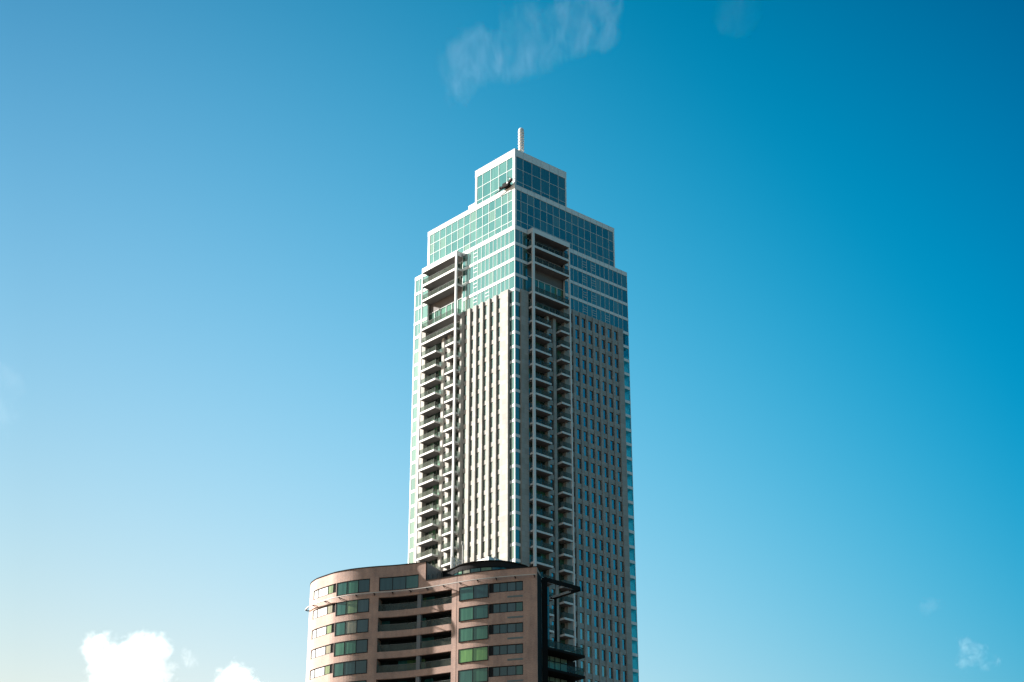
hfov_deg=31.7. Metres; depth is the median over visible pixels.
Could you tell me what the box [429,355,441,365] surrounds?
balcony door
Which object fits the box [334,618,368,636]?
window
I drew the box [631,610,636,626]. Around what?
corner window
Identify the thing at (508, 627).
window
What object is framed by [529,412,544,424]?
balcony door
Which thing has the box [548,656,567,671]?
terrace window
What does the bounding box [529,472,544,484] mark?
balcony door
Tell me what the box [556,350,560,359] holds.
balcony door
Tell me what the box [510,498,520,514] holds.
corner window
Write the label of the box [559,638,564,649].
balcony door
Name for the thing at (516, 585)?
window
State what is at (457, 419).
balcony door
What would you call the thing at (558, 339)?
balcony door
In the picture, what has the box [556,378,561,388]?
balcony door
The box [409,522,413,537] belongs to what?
corner window
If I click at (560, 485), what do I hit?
balcony door
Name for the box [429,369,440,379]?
balcony door
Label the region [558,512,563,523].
balcony door
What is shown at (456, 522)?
balcony door
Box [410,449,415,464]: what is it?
corner window
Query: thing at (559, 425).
balcony door
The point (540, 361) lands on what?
balcony door
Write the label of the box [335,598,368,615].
window
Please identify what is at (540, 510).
balcony door
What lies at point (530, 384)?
balcony door
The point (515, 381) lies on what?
corner window
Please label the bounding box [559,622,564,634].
balcony door
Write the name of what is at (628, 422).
corner window
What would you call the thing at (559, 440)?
balcony door
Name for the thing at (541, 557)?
balcony door
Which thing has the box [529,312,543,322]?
balcony door
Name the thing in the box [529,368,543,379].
balcony door
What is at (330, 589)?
window
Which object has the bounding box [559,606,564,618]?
balcony door
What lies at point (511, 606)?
window
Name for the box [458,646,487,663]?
window
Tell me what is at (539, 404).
balcony door
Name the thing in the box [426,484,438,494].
balcony door
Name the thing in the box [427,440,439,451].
balcony door
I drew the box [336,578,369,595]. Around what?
window
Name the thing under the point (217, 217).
sky
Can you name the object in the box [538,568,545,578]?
balcony door
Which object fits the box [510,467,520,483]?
corner window
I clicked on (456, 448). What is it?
balcony door
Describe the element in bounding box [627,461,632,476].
corner window
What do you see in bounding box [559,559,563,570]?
balcony door
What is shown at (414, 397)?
corner window
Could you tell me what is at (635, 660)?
corner window
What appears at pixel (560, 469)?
balcony door
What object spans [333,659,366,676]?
window
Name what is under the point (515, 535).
corner window
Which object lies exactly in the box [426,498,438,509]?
balcony door
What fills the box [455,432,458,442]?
balcony door
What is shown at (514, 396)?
corner window
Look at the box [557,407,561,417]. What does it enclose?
balcony door
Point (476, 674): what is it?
window
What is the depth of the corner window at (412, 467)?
383.53 m
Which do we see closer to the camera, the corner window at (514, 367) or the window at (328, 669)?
the window at (328, 669)
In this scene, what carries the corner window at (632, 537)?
in the residential tower
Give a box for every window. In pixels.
[310,664,332,679]
[311,643,333,658]
[312,623,334,638]
[313,603,335,618]
[314,583,335,599]
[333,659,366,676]
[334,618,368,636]
[334,639,367,656]
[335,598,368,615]
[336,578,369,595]
[379,574,418,590]
[408,536,413,552]
[408,551,413,562]
[409,492,414,508]
[409,507,414,522]
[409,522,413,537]
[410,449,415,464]
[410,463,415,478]
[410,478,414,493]
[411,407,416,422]
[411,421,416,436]
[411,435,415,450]
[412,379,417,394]
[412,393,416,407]
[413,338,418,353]
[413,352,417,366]
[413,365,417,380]
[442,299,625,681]
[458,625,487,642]
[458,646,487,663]
[458,667,487,681]
[459,583,488,600]
[459,604,488,621]
[489,581,522,592]
[489,601,522,613]
[489,622,522,634]
[489,643,522,655]
[489,665,522,676]
[510,290,519,305]
[510,305,519,320]
[510,319,519,334]
[510,333,519,348]
[510,347,519,363]
[510,362,519,377]
[510,377,519,392]
[510,391,519,407]
[510,406,519,422]
[510,421,519,437]
[510,436,520,452]
[510,451,520,468]
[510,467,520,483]
[510,482,520,498]
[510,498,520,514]
[510,513,520,530]
[510,529,520,546]
[510,545,520,562]
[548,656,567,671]
[548,676,567,681]
[623,335,628,349]
[624,349,629,364]
[624,363,629,378]
[624,376,629,391]
[625,390,630,405]
[625,404,630,419]
[626,418,631,433]
[626,433,631,448]
[626,447,631,462]
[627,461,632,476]
[627,475,632,491]
[628,490,633,505]
[628,504,633,520]
[628,519,634,535]
[629,534,634,550]
[629,549,635,565]
[630,564,635,580]
[630,579,635,595]
[631,595,636,611]
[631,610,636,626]
[631,626,637,642]
[632,641,637,658]
[632,657,638,673]
[633,673,638,681]
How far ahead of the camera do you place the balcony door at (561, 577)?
357.75 m
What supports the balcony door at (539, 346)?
in the residential tower
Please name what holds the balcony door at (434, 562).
in the residential tower
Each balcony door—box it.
[425,528,437,540]
[425,543,437,554]
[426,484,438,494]
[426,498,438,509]
[426,513,438,524]
[427,426,439,435]
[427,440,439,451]
[427,454,439,465]
[427,469,438,479]
[427,558,437,568]
[428,383,440,394]
[428,397,440,407]
[428,411,439,422]
[429,342,441,352]
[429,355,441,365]
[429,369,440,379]
[454,491,457,502]
[454,521,457,531]
[454,536,456,546]
[455,417,458,428]
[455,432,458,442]
[455,446,458,455]
[456,346,459,356]
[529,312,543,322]
[529,325,543,334]
[529,339,543,351]
[529,354,543,365]
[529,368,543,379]
[529,383,543,394]
[529,397,544,409]
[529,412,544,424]
[529,427,544,439]
[529,442,544,454]
[529,457,544,469]
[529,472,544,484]
[529,488,544,500]
[529,503,544,516]
[529,519,545,531]
[529,534,545,545]
[530,550,545,563]
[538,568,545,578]
[556,322,560,331]
[556,336,560,345]
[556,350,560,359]
[556,364,561,374]
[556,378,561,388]
[557,393,561,402]
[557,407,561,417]
[557,422,561,432]
[557,436,561,447]
[557,451,562,462]
[557,466,562,477]
[558,481,562,492]
[558,497,562,507]
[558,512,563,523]
[558,527,563,538]
[558,543,563,554]
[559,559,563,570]
[559,574,563,581]
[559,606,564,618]
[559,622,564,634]
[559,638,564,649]
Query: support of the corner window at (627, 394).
in the residential tower
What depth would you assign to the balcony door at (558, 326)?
380.92 m
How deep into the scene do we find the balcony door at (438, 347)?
390.71 m
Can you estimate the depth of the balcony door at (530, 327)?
375.24 m
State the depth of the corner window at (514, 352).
368.84 m
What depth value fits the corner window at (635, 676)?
363.39 m
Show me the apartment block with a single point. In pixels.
(486, 619)
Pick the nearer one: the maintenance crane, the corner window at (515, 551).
the corner window at (515, 551)
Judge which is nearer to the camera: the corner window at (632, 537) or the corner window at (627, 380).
the corner window at (632, 537)
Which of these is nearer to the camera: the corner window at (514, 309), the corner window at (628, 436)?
the corner window at (514, 309)
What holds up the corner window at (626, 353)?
in the residential tower
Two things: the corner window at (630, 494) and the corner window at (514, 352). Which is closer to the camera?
the corner window at (514, 352)
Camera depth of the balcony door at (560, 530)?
361.62 m
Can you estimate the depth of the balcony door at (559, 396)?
374.10 m
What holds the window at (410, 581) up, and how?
in the apartment block
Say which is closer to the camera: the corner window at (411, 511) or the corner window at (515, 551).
the corner window at (515, 551)
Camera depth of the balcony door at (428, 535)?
373.19 m
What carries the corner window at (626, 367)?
in the residential tower
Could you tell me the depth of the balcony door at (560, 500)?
364.45 m
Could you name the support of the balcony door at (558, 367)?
in the residential tower
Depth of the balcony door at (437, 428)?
382.22 m
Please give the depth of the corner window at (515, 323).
371.55 m
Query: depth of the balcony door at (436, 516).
373.92 m
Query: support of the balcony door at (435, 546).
in the residential tower
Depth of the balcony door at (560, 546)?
360.21 m
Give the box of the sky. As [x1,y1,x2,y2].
[0,0,1023,681]
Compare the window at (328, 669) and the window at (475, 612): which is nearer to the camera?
the window at (475, 612)
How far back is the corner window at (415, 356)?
394.55 m
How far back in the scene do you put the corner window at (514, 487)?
356.45 m
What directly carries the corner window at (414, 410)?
in the residential tower
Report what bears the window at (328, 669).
in the apartment block
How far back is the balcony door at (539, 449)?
364.94 m
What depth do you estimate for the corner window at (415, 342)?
395.90 m
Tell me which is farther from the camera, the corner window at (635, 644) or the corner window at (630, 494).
the corner window at (630, 494)
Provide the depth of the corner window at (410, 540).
376.66 m
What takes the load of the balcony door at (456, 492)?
in the residential tower
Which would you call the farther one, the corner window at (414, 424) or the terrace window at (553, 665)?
the corner window at (414, 424)
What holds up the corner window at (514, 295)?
in the residential tower
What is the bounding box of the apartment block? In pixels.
[305,541,584,681]
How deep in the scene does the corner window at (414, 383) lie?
391.86 m
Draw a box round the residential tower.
[408,128,638,681]
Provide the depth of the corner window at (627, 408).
387.58 m
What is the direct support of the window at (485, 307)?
in the residential tower
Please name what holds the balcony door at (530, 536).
in the residential tower
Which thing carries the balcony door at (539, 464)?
in the residential tower
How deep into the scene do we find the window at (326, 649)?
261.42 m
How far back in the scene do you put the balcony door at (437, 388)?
386.82 m
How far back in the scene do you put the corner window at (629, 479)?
380.83 m
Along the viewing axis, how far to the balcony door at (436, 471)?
378.09 m
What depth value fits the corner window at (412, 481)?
382.18 m
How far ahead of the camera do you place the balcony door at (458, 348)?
384.47 m
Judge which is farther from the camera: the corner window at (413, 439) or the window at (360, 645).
the corner window at (413, 439)
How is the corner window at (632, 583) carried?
in the residential tower
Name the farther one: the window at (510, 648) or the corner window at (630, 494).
the corner window at (630, 494)
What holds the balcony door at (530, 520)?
in the residential tower
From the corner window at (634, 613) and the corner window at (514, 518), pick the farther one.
the corner window at (634, 613)
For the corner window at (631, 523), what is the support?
in the residential tower
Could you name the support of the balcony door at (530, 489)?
in the residential tower
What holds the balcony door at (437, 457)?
in the residential tower
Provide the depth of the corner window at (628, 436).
384.84 m
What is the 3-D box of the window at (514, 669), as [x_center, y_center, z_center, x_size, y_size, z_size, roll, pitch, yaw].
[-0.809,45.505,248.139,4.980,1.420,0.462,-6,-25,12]
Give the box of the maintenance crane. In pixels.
[496,177,514,193]
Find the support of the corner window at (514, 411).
in the residential tower
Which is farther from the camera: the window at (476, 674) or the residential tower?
the residential tower
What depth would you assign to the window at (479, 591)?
254.24 m
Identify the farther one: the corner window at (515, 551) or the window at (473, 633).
the corner window at (515, 551)
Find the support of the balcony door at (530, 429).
in the residential tower
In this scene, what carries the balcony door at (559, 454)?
in the residential tower
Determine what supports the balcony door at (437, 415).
in the residential tower
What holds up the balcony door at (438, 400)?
in the residential tower
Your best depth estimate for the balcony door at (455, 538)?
366.55 m

